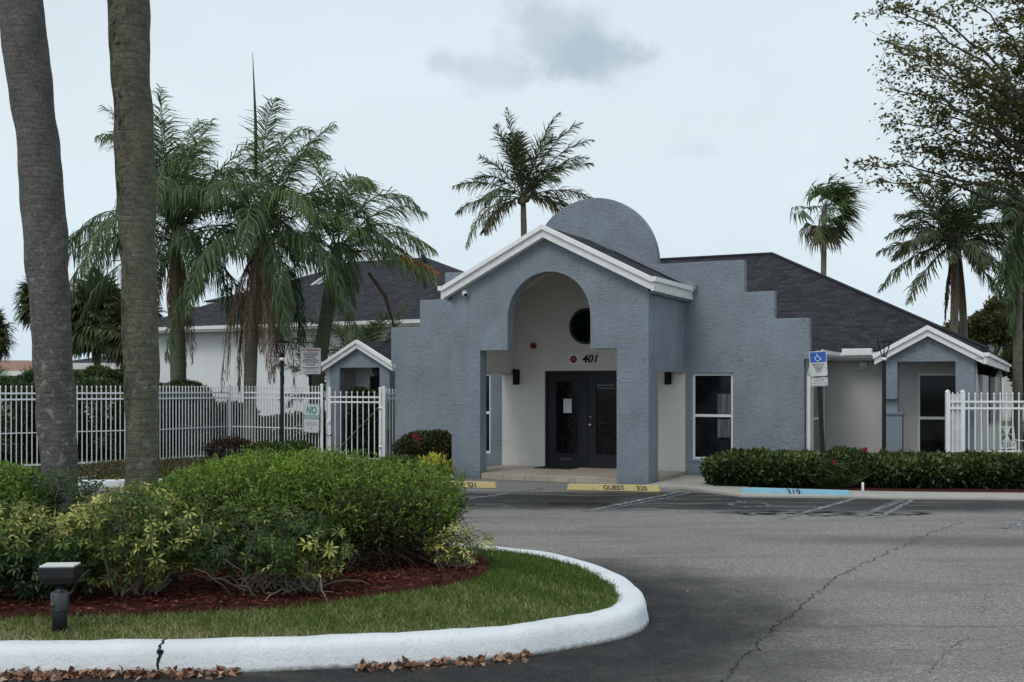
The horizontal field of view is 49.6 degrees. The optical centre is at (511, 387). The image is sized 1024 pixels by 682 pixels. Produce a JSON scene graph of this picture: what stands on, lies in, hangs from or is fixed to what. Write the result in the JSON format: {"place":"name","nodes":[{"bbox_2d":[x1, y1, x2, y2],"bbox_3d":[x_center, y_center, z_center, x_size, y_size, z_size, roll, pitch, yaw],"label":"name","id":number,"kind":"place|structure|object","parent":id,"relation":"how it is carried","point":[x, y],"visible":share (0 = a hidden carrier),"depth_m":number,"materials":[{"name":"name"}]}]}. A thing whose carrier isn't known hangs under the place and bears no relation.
{"place":"outdoors","nodes":[
{"label":"outdoors","id":0,"kind":"place"},
{"bbox_2d":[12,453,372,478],"bbox_3d":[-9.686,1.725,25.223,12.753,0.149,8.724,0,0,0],"label":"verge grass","id":1,"kind":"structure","parent":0,"point":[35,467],"depth_m":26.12,"materials":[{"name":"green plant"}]},
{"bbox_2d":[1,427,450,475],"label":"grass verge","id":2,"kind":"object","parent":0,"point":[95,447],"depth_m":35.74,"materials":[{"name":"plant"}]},
{"bbox_2d":[0,308,18,364],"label":"fan palm","id":3,"kind":"object","parent":2,"relation":"on","point":[5,344],"visible":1,"depth_m":47.99,"materials":[{"name":"green plant"}]},
{"bbox_2d":[0,364,32,431],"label":"areca palm","id":4,"kind":"object","parent":2,"relation":"on","point":[2,370],"visible":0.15,"depth_m":39.66,"materials":[{"name":"green plant"}]},
{"bbox_2d":[11,276,30,331],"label":"fan palm","id":5,"kind":"object","parent":2,"relation":"on","point":[24,312],"visible":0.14,"depth_m":51.38,"materials":[{"name":"green plant"}]},
{"bbox_2d":[8,371,76,432],"bbox_3d":[-16.912,0.556,40.307,2.494,2.570,3.148,0,0,0],"label":"broadleaf tree","id":6,"kind":"object","parent":2,"relation":"on","point":[29,378],"visible":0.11,"depth_m":39.41,"materials":[{"name":"green plant"}]},
{"bbox_2d":[70,268,120,426],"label":"fan palm","id":7,"kind":"object","parent":2,"relation":"on","point":[85,341],"visible":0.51,"depth_m":48.91,"materials":[{"name":"green plant"}]},
{"bbox_2d":[74,364,123,434],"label":"broadleaf tree","id":8,"kind":"object","parent":2,"relation":"on","point":[104,371],"visible":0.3,"depth_m":41.20,"materials":[{"name":"green plant"}]},
{"bbox_2d":[0,375,217,463],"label":"hedge","id":9,"kind":"object","parent":2,"relation":"on","point":[89,381],"visible":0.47,"depth_m":26.93,"materials":[{"name":"green plant"}]},
{"bbox_2d":[94,290,167,369],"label":"fan palm","id":10,"kind":"object","parent":2,"relation":"on","point":[112,329],"visible":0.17,"depth_m":46.34,"materials":[{"name":"green plant"}]},
{"bbox_2d":[78,456,231,479],"bbox_3d":[-7.209,1.641,22.494,3.649,0.451,5.204,0,0,0],"label":"groundcover","id":11,"kind":"object","parent":2,"relation":"on","point":[114,469],"visible":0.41,"depth_m":21.70,"materials":[{"name":"green plant"}]},
{"bbox_2d":[0,384,322,467],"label":"picket fence","id":12,"kind":"object","parent":2,"relation":"on","point":[229,397],"visible":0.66,"depth_m":27.28,"materials":[{"name":"white metal"}]},
{"bbox_2d":[304,404,319,432],"bbox_3d":[-4.876,0.737,26.973,0.470,0.700,0.016,1,1,28],"label":"warning sign","id":13,"kind":"object","parent":12,"relation":"attached to","point":[311,417],"visible":1,"depth_m":26.97,"materials":[{"name":"grey metal"}]},
{"bbox_2d":[68,83,287,426],"bbox_3d":[-9.191,-3.200,30.068,6.036,10.139,6.417,0,0,-33],"label":"queen palm","id":14,"kind":"object","parent":2,"relation":"on","point":[180,229],"visible":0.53,"depth_m":29.73,"materials":[{"name":"green plant"}]},
{"bbox_2d":[165,385,216,454],"bbox_3d":[-8.592,0.879,29.293,1.651,2.154,1.513,0,0,0],"label":"shrub","id":15,"kind":"object","parent":2,"relation":"on","point":[189,422],"visible":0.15,"depth_m":28.87,"materials":[{"name":"green plant"}]},
{"bbox_2d":[201,434,251,460],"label":"burgundy shrub","id":16,"kind":"object","parent":2,"relation":"on","point":[224,442],"visible":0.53,"depth_m":25.76,"materials":[{"name":"brown plant"}]},
{"bbox_2d":[211,400,262,453],"bbox_3d":[-7.706,1.093,30.159,1.899,1.614,1.551,0,0,0],"label":"shrub","id":17,"kind":"object","parent":2,"relation":"on","point":[234,420],"visible":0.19,"depth_m":29.83,"materials":[{"name":"green plant"}]},
{"bbox_2d":[244,440,292,456],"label":"shrub","id":18,"kind":"object","parent":2,"relation":"on","point":[273,444],"visible":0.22,"depth_m":24.41,"materials":[{"name":"green plant"}]},
{"bbox_2d":[156,53,382,442],"bbox_3d":[-6.450,-3.449,29.004,6.187,10.637,5.793,0,0,0],"label":"queen palm","id":19,"kind":"object","parent":2,"relation":"on","point":[263,202],"visible":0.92,"depth_m":28.53,"materials":[{"name":"green plant"}]},
{"bbox_2d":[275,339,289,442],"bbox_3d":[-5.597,0.312,27.000,0.370,3.015,0.370,0,0,0],"label":"street lamp","id":20,"kind":"object","parent":2,"relation":"on","point":[281,358],"visible":0.84,"depth_m":26.96,"materials":[{"name":"black metal"}]},
{"bbox_2d":[258,410,325,450],"bbox_3d":[-5.830,1.247,31.184,3.776,1.289,1.330,0,0,0],"label":"hedge","id":21,"kind":"object","parent":2,"relation":"on","point":[324,430],"visible":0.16,"depth_m":30.82,"materials":[{"name":"green plant"}]},
{"bbox_2d":[284,439,315,452],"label":"shrub","id":22,"kind":"object","parent":2,"relation":"on","point":[303,444],"visible":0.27,"depth_m":25.75,"materials":[{"name":"green plant"}]},
{"bbox_2d":[273,327,333,437],"bbox_3d":[-5.712,-0.066,34.447,3.662,3.781,4.386,0,0,0],"label":"areca palm","id":23,"kind":"object","parent":2,"relation":"on","point":[298,354],"visible":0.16,"depth_m":34.42,"materials":[{"name":"green plant"}]},
{"bbox_2d":[300,348,320,443],"bbox_3d":[-5.135,0.400,28.325,0.530,2.841,0.069,0,0,5],"label":"warning sign","id":24,"kind":"object","parent":2,"relation":"on","point":[310,361],"visible":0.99,"depth_m":28.30,"materials":[{"name":"grey metal"}]},
{"bbox_2d":[248,155,442,435],"bbox_3d":[-4.822,-2.577,31.866,5.385,8.893,5.497,0,0,-16],"label":"queen palm","id":25,"kind":"object","parent":2,"relation":"on","point":[339,249],"visible":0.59,"depth_m":31.79,"materials":[{"name":"green plant"}]},
{"bbox_2d":[293,305,408,371],"bbox_3d":[-4.269,-0.376,33.576,4.532,4.398,4.399,0,0,0],"label":"areca palm","id":26,"kind":"object","parent":2,"relation":"on","point":[367,330],"visible":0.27,"depth_m":33.09,"materials":[{"name":"green plant"}]},
{"bbox_2d":[325,387,381,459],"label":"picket gate","id":27,"kind":"structure","parent":2,"relation":"on","point":[328,420],"depth_m":26.58,"materials":[{"name":"white metal"}]},
{"bbox_2d":[337,386,388,459],"bbox_3d":[-3.726,0.901,27.750,1.402,1.952,0.911,0,0,0],"label":"ivy hedge","id":28,"kind":"object","parent":2,"relation":"on","point":[360,389],"visible":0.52,"depth_m":27.48,"materials":[{"name":"green plant"}]},
{"bbox_2d":[382,386,394,457],"bbox_3d":[-2.858,0.900,26.616,0.108,1.900,0.820,0,0,31],"label":"picket fence","id":29,"kind":"object","parent":2,"relation":"on","point":[384,419],"visible":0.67,"depth_m":26.31,"materials":[{"name":"white metal"}]},
{"bbox_2d":[380,454,422,471],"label":"green shrub","id":30,"kind":"object","parent":2,"relation":"on","point":[407,457],"visible":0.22,"depth_m":22.02,"materials":[{"name":"green plant"}]},
{"bbox_2d":[391,428,451,466],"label":"shrub","id":31,"kind":"object","parent":2,"relation":"on","point":[423,442],"visible":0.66,"depth_m":22.69,"materials":[{"name":"green plant"}]},
{"bbox_2d":[410,451,458,477],"bbox_3d":[-1.576,1.547,21.935,0.940,0.647,0.810,0,0,37],"label":"croton","id":32,"kind":"object","parent":2,"relation":"on","point":[438,459],"visible":0.39,"depth_m":21.85,"materials":[{"name":"yellow plant"}]},
{"bbox_2d":[0,544,622,640],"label":"island lawn","id":33,"kind":"structure","parent":0,"point":[355,610],"depth_m":8.11,"materials":[{"name":"green plant"}]},
{"bbox_2d":[38,562,81,633],"bbox_3d":[-3.088,1.446,7.580,0.240,0.487,0.170,0,0,-4],"label":"spotlight","id":34,"kind":"object","parent":33,"relation":"on","point":[59,575],"visible":0.98,"depth_m":7.52,"materials":[{"name":"black plastic"}]},
{"bbox_2d":[0,535,495,620],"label":"mulch bed","id":35,"kind":"object","parent":33,"relation":"on","point":[190,609],"visible":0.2,"depth_m":8.77,"materials":[{"name":"brown wood"}]},
{"bbox_2d":[0,459,60,540],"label":"hedge","id":36,"kind":"object","parent":35,"relation":"on","point":[11,482],"visible":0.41,"depth_m":10.81,"materials":[{"name":"green plant"}]},
{"bbox_2d":[0,497,69,595],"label":"schefflera","id":37,"kind":"object","parent":35,"relation":"on","point":[7,533],"visible":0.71,"depth_m":8.53,"materials":[{"name":"green plant"}]},
{"bbox_2d":[0,0,77,538],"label":"palm tree","id":38,"kind":"object","parent":35,"relation":"on","point":[25,51],"visible":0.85,"depth_m":12.12,"materials":[{"name":"grey plant"}]},
{"bbox_2d":[4,466,108,545],"bbox_3d":[-4.524,1.279,10.939,1.302,1.011,1.257,0,0,0],"label":"schefflera","id":39,"kind":"object","parent":35,"relation":"on","point":[62,504],"visible":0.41,"depth_m":10.88,"materials":[{"name":"green plant"}]},
{"bbox_2d":[0,532,115,603],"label":"schefflera","id":40,"kind":"object","parent":35,"relation":"on","point":[30,586],"visible":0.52,"depth_m":8.44,"materials":[{"name":"green plant"}]},
{"bbox_2d":[64,481,145,562],"bbox_3d":[-3.767,1.331,10.415,0.920,0.912,1.026,0,0,0],"label":"schefflera","id":41,"kind":"object","parent":35,"relation":"on","point":[80,499],"visible":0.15,"depth_m":10.35,"materials":[{"name":"green plant"}]},
{"bbox_2d":[107,0,159,540],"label":"palm tree","id":42,"kind":"object","parent":35,"relation":"on","point":[129,23],"visible":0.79,"depth_m":11.84,"materials":[{"name":"grey plant"}]},
{"bbox_2d":[45,479,229,596],"bbox_3d":[-2.995,1.256,8.801,1.267,1.072,1.252,0,0,0],"label":"schefflera","id":43,"kind":"object","parent":35,"relation":"on","point":[98,518],"visible":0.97,"depth_m":8.58,"materials":[{"name":"green plant"}]},
{"bbox_2d":[161,500,345,597],"bbox_3d":[-2.073,1.467,8.895,1.433,1.150,1.227,0,0,0],"label":"schefflera","id":44,"kind":"object","parent":35,"relation":"on","point":[248,564],"visible":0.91,"depth_m":8.72,"materials":[{"name":"green plant"}]},
{"bbox_2d":[237,513,369,601],"bbox_3d":[-1.672,1.392,8.949,1.032,0.755,0.984,0,0,0],"label":"schefflera","id":45,"kind":"object","parent":35,"relation":"on","point":[307,584],"visible":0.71,"depth_m":8.84,"materials":[{"name":"green plant"}]},
{"bbox_2d":[134,442,486,575],"bbox_3d":[-2.010,1.298,10.726,3.570,1.526,2.960,0,0,0],"label":"hedge","id":46,"kind":"object","parent":35,"relation":"on","point":[381,509],"visible":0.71,"depth_m":10.05,"materials":[{"name":"green plant"}]},
{"bbox_2d":[418,520,497,572],"bbox_3d":[-0.507,1.592,10.121,0.700,0.775,0.587,0,0,30],"label":"schefflera","id":47,"kind":"object","parent":35,"relation":"on","point":[450,555],"visible":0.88,"depth_m":10.06,"materials":[{"name":"green plant"}]},
{"bbox_2d":[0,0,1023,360],"label":"sky","id":48,"kind":"structure","parent":0,"point":[711,121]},
{"bbox_2d":[2,415,1023,491],"bbox_3d":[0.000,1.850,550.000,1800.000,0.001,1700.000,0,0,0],"label":"ground","id":49,"kind":"structure","parent":0,"point":[1004,424],"depth_m":43.15,"materials":[{"name":"grey concrete"}]},
{"bbox_2d":[0,360,31,414],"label":"tiled house","id":50,"kind":"structure","parent":49,"relation":"on","point":[14,370],"depth_m":76.33,"materials":[{"name":"ceramic"}]},
{"bbox_2d":[73,356,120,421],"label":"white house","id":51,"kind":"structure","parent":49,"relation":"on","point":[81,364],"depth_m":57.78,"materials":[{"name":"paint"}]},
{"bbox_2d":[78,479,161,488],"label":"kerb","id":52,"kind":"structure","parent":49,"relation":"on","point":[110,483],"depth_m":20.07,"materials":[{"name":"white concrete"}]},
{"bbox_2d":[158,258,463,436],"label":"neighbour building","id":53,"kind":"structure","parent":49,"relation":"on","point":[210,326],"depth_m":41.44,"materials":[{"name":"white paint"}]},
{"bbox_2d":[2,478,1023,681],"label":"parking lot","id":54,"kind":"structure","parent":49,"relation":"on","point":[947,576],"depth_m":10.17,"materials":[{"name":"grey asphalt"}]},
{"bbox_2d":[0,664,241,681],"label":"leaf litter","id":55,"kind":"object","parent":54,"relation":"on","point":[143,673],"visible":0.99,"depth_m":6.97,"materials":[{"name":"brown plant"}]},
{"bbox_2d":[0,543,648,675],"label":"island kerb","id":56,"kind":"structure","parent":54,"relation":"on","point":[626,616],"depth_m":7.24,"materials":[{"name":"white concrete"}]},
{"bbox_2d":[156,639,164,671],"bbox_3d":[-2.257,1.740,7.156,0.040,0.198,0.216,0,0,-6],"label":"kerb crack","id":57,"kind":"object","parent":56,"relation":"attached to","point":[159,655],"visible":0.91,"depth_m":7.08,"materials":[{"name":"black concrete"}]},
{"bbox_2d":[352,649,533,671],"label":"leaf litter","id":58,"kind":"object","parent":54,"relation":"on","point":[469,660],"visible":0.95,"depth_m":7.28,"materials":[{"name":"brown plant"}]},
{"bbox_2d":[434,480,497,487],"bbox_3d":[-1.107,1.758,20.339,1.714,0.117,0.148,0,0,15],"label":"wheel stop","id":59,"kind":"object","parent":54,"relation":"on","point":[480,484],"visible":0.43,"depth_m":20.15,"materials":[{"name":"yellow concrete"}]},
{"bbox_2d":[463,488,544,499],"bbox_3d":[-0.354,1.816,18.703,0.090,0.001,3.466,0,0,34],"label":"parking line","id":60,"kind":"object","parent":54,"relation":"on","point":[504,493],"visible":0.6,"depth_m":19.08,"materials":[{"name":"white paint"}]},
{"bbox_2d":[567,483,660,491],"bbox_3d":[1.791,1.758,19.607,1.654,0.117,0.147,0,0,13],"label":"wheel stop","id":61,"kind":"object","parent":54,"relation":"on","point":[617,487],"visible":1,"depth_m":19.55,"materials":[{"name":"yellow concrete"}]},
{"bbox_2d":[584,492,679,511],"bbox_3d":[1.976,1.816,17.816,0.100,0.001,3.518,0,0,32],"label":"parking line","id":62,"kind":"object","parent":54,"relation":"on","point":[630,502],"visible":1,"depth_m":17.58,"materials":[{"name":"white paint"}]},
{"bbox_2d":[599,492,693,511],"bbox_3d":[2.202,1.816,17.816,0.070,0.001,3.546,0,0,32],"label":"parking line","id":63,"kind":"object","parent":54,"relation":"on","point":[644,501],"visible":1,"depth_m":17.74,"materials":[{"name":"white paint"}]},
{"bbox_2d":[727,501,788,506],"bbox_3d":[3.703,1.816,17.335,0.766,0.001,1.041,0,0,-33],"label":"wheelchair marking","id":64,"kind":"object","parent":54,"relation":"on","point":[766,504],"visible":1,"depth_m":17.14,"materials":[{"name":"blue paint"}]},
{"bbox_2d":[778,498,857,518],"bbox_3d":[4.693,1.816,16.817,0.100,0.001,3.495,0,0,34],"label":"parking line","id":65,"kind":"object","parent":54,"relation":"on","point":[808,511],"visible":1,"depth_m":16.57,"materials":[{"name":"white paint"}]},
{"bbox_2d":[720,522,961,681],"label":"asphalt crack","id":66,"kind":"object","parent":54,"relation":"on","point":[799,609],"visible":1,"depth_m":8.78,"materials":[{"name":"black asphalt"}]},
{"bbox_2d":[855,499,904,516],"bbox_3d":[5.628,1.816,16.865,0.140,0.001,2.808,0,0,32],"label":"parking line","id":67,"kind":"object","parent":54,"relation":"on","point":[874,510],"visible":1,"depth_m":16.71,"materials":[{"name":"white paint"}]},
{"bbox_2d":[877,499,913,516],"bbox_3d":[5.839,1.816,16.813,0.090,0.001,2.852,0,0,29],"label":"parking line","id":68,"kind":"object","parent":54,"relation":"on","point":[896,508],"visible":1,"depth_m":16.71,"materials":[{"name":"white paint"}]},
{"bbox_2d":[1000,518,1023,528],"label":"parking line","id":69,"kind":"object","parent":54,"relation":"on","point":[1016,524],"visible":1,"depth_m":14.64,"materials":[{"name":"white paint"}]},
{"bbox_2d":[452,107,594,249],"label":"coconut palm","id":70,"kind":"object","parent":49,"relation":"on","point":[518,161],"visible":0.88,"depth_m":43.81,"materials":[{"name":"green plant"}]},
{"bbox_2d":[321,198,1011,484],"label":"clubhouse","id":71,"kind":"structure","parent":49,"relation":"on","point":[602,337],"depth_m":22.69,"materials":[{"name":"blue paint"}]},
{"bbox_2d":[370,376,379,444],"bbox_3d":[-3.228,0.758,28.855,1.044,2.125,0.080,0,0,26],"label":"side door","id":72,"kind":"structure","parent":71,"relation":"in","point":[374,380],"depth_m":28.99,"materials":[{"name":"glass"}]},
{"bbox_2d":[486,374,489,452],"bbox_3d":[-0.831,0.570,24.969,0.846,1.776,0.050,0,0,26],"label":"window","id":73,"kind":"structure","parent":71,"relation":"in","point":[487,375],"depth_m":24.82,"materials":[{"name":"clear glass"}]},
{"bbox_2d":[534,466,579,468],"bbox_3d":[0.957,1.697,23.628,0.840,0.012,0.560,0,0,26],"label":"door mat","id":74,"kind":"object","parent":71,"relation":"on","point":[553,467],"depth_m":23.58,"materials":[{"name":"rubber"}]},
{"bbox_2d":[548,374,587,466],"bbox_3d":[1.205,0.697,23.966,0.922,2.003,0.056,0,0,26],"label":"door","id":75,"kind":"structure","parent":71,"relation":"in","point":[567,393],"depth_m":23.96,"materials":[{"name":"black glass"}]},
{"bbox_2d":[569,308,589,343],"bbox_3d":[1.600,-1.320,23.736,0.778,0.778,0.100,0,0,26],"label":"round window","id":76,"kind":"structure","parent":71,"relation":"in","point":[579,325],"depth_m":23.79,"materials":[{"name":"black glass"}]},
{"bbox_2d":[588,374,616,467],"bbox_3d":[2.028,0.697,23.532,0.922,2.003,0.113,0,0,26],"label":"door","id":77,"kind":"structure","parent":71,"relation":"in","point":[602,388],"depth_m":23.61,"materials":[{"name":"black glass"}]},
{"bbox_2d":[693,373,732,458],"bbox_3d":[4.094,0.580,22.562,0.846,1.756,0.050,0,0,26],"label":"window","id":78,"kind":"structure","parent":71,"relation":"in","point":[712,392],"depth_m":22.57,"materials":[{"name":"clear glass"}]},
{"bbox_2d":[812,376,824,451],"bbox_3d":[6.336,0.595,22.937,0.028,1.750,1.291,0,0,26],"label":"window","id":79,"kind":"structure","parent":71,"relation":"in","point":[815,413],"depth_m":22.77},
{"bbox_2d":[917,373,954,452],"bbox_3d":[8.657,0.610,22.432,0.856,1.816,0.050,0,0,26],"label":"window","id":80,"kind":"structure","parent":71,"relation":"in","point":[931,387],"depth_m":22.49,"materials":[{"name":"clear glass"}]},
{"bbox_2d":[789,172,872,274],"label":"fan palm","id":81,"kind":"object","parent":49,"relation":"on","point":[823,234],"visible":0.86,"depth_m":45.61,"materials":[{"name":"green plant"}]},
{"bbox_2d":[749,483,1023,492],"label":"planting bed","id":82,"kind":"object","parent":49,"relation":"on","point":[857,487],"visible":0.23,"depth_m":19.75,"materials":[{"name":"brown soil"}]},
{"bbox_2d":[698,445,829,486],"bbox_3d":[4.676,1.478,20.409,2.473,0.857,1.190,0,0,0],"label":"hedge","id":83,"kind":"object","parent":82,"relation":"on","point":[760,466],"visible":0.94,"depth_m":20.08,"materials":[{"name":"green plant"}]},
{"bbox_2d":[809,351,827,453],"bbox_3d":[5.684,0.597,20.387,0.315,2.550,0.063,-3,-1,6],"label":"parking sign","id":84,"kind":"object","parent":82,"relation":"on","point":[818,363],"visible":1,"depth_m":20.39,"materials":[{"name":"white metal"}]},
{"bbox_2d":[787,452,877,488],"bbox_3d":[5.712,1.539,20.123,1.706,0.767,1.595,0,0,0],"label":"strap leaf plant","id":85,"kind":"object","parent":82,"relation":"on","point":[835,475],"visible":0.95,"depth_m":19.93,"materials":[{"name":"green plant"}]},
{"bbox_2d":[825,444,871,485],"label":"rose bush","id":86,"kind":"object","parent":82,"relation":"on","point":[860,454],"visible":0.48,"depth_m":20.17,"materials":[{"name":"green plant"}]},
{"bbox_2d":[876,338,891,450],"bbox_3d":[6.993,0.444,20.850,0.289,2.752,0.289,0,0,0],"label":"street lamp","id":87,"kind":"object","parent":82,"relation":"on","point":[884,357],"visible":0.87,"depth_m":20.82,"materials":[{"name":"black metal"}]},
{"bbox_2d":[829,0,1023,215],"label":"shade tree","id":88,"kind":"object","parent":82,"relation":"on","point":[1005,106],"visible":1,"depth_m":23.93,"materials":[{"name":"green plant"}]},
{"bbox_2d":[854,447,1023,488],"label":"hedge","id":89,"kind":"object","parent":82,"relation":"on","point":[967,468],"visible":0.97,"depth_m":19.90,"materials":[{"name":"green plant"}]},
{"bbox_2d":[945,390,1023,453],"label":"picket fence","id":90,"kind":"object","parent":82,"relation":"on","point":[955,407],"visible":0.79,"depth_m":20.99,"materials":[{"name":"white metal"}]},
{"bbox_2d":[875,170,1023,332],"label":"coconut palm","id":91,"kind":"object","parent":49,"relation":"on","point":[953,226],"visible":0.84,"depth_m":33.74,"materials":[{"name":"green plant"}]},
{"bbox_2d":[892,191,1009,336],"bbox_3d":[13.985,-2.321,35.096,4.304,8.282,4.259,0,0,0],"label":"palm tree","id":92,"kind":"object","parent":49,"relation":"on","point":[963,327],"visible":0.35,"depth_m":34.89,"materials":[{"name":"green plant"}]},
{"bbox_2d":[943,310,1002,363],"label":"broadleaf tree","id":93,"kind":"object","parent":49,"relation":"on","point":[978,330],"visible":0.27,"depth_m":42.80,"materials":[{"name":"green plant"}]},
{"bbox_2d":[965,164,1023,452],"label":"coconut palm","id":94,"kind":"object","parent":49,"relation":"on","point":[1012,218],"visible":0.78,"depth_m":29.49,"materials":[{"name":"green plant"}]},
{"bbox_2d":[978,289,1023,440],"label":"broadleaf tree","id":95,"kind":"object","parent":49,"relation":"on","point":[993,312],"visible":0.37,"depth_m":37.98,"materials":[{"name":"green plant"}]},
{"bbox_2d":[986,343,1023,420],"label":"house","id":96,"kind":"structure","parent":49,"relation":"on","point":[1006,387],"depth_m":62.00,"materials":[{"name":"grey paint"}]},
{"bbox_2d":[1002,381,1003,400],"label":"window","id":97,"kind":"structure","parent":96,"relation":"in","point":[1002,381],"depth_m":61.97,"materials":[{"name":"glass"}]},
{"bbox_2d":[999,335,1023,448],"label":"broadleaf tree","id":98,"kind":"object","parent":49,"relation":"on","point":[1007,354],"visible":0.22,"depth_m":33.02,"materials":[{"name":"green plant"}]},
{"bbox_2d":[647,475,1023,499],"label":"pavement","id":99,"kind":"structure","parent":0,"point":[692,483],"depth_m":18.76,"materials":[{"name":"concrete"}]},
{"bbox_2d":[741,487,849,494],"bbox_3d":[4.779,1.758,18.748,1.794,0.117,0.149,0,0,18],"label":"wheel stop","id":100,"kind":"object","parent":99,"relation":"on","point":[794,491],"visible":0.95,"depth_m":18.69,"materials":[{"name":"blue concrete"}]},
{"bbox_2d":[998,426,1023,452],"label":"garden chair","id":101,"kind":"object","parent":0,"point":[1008,439],"visible":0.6,"depth_m":24.71,"materials":[{"name":"white plastic"}]}
]}

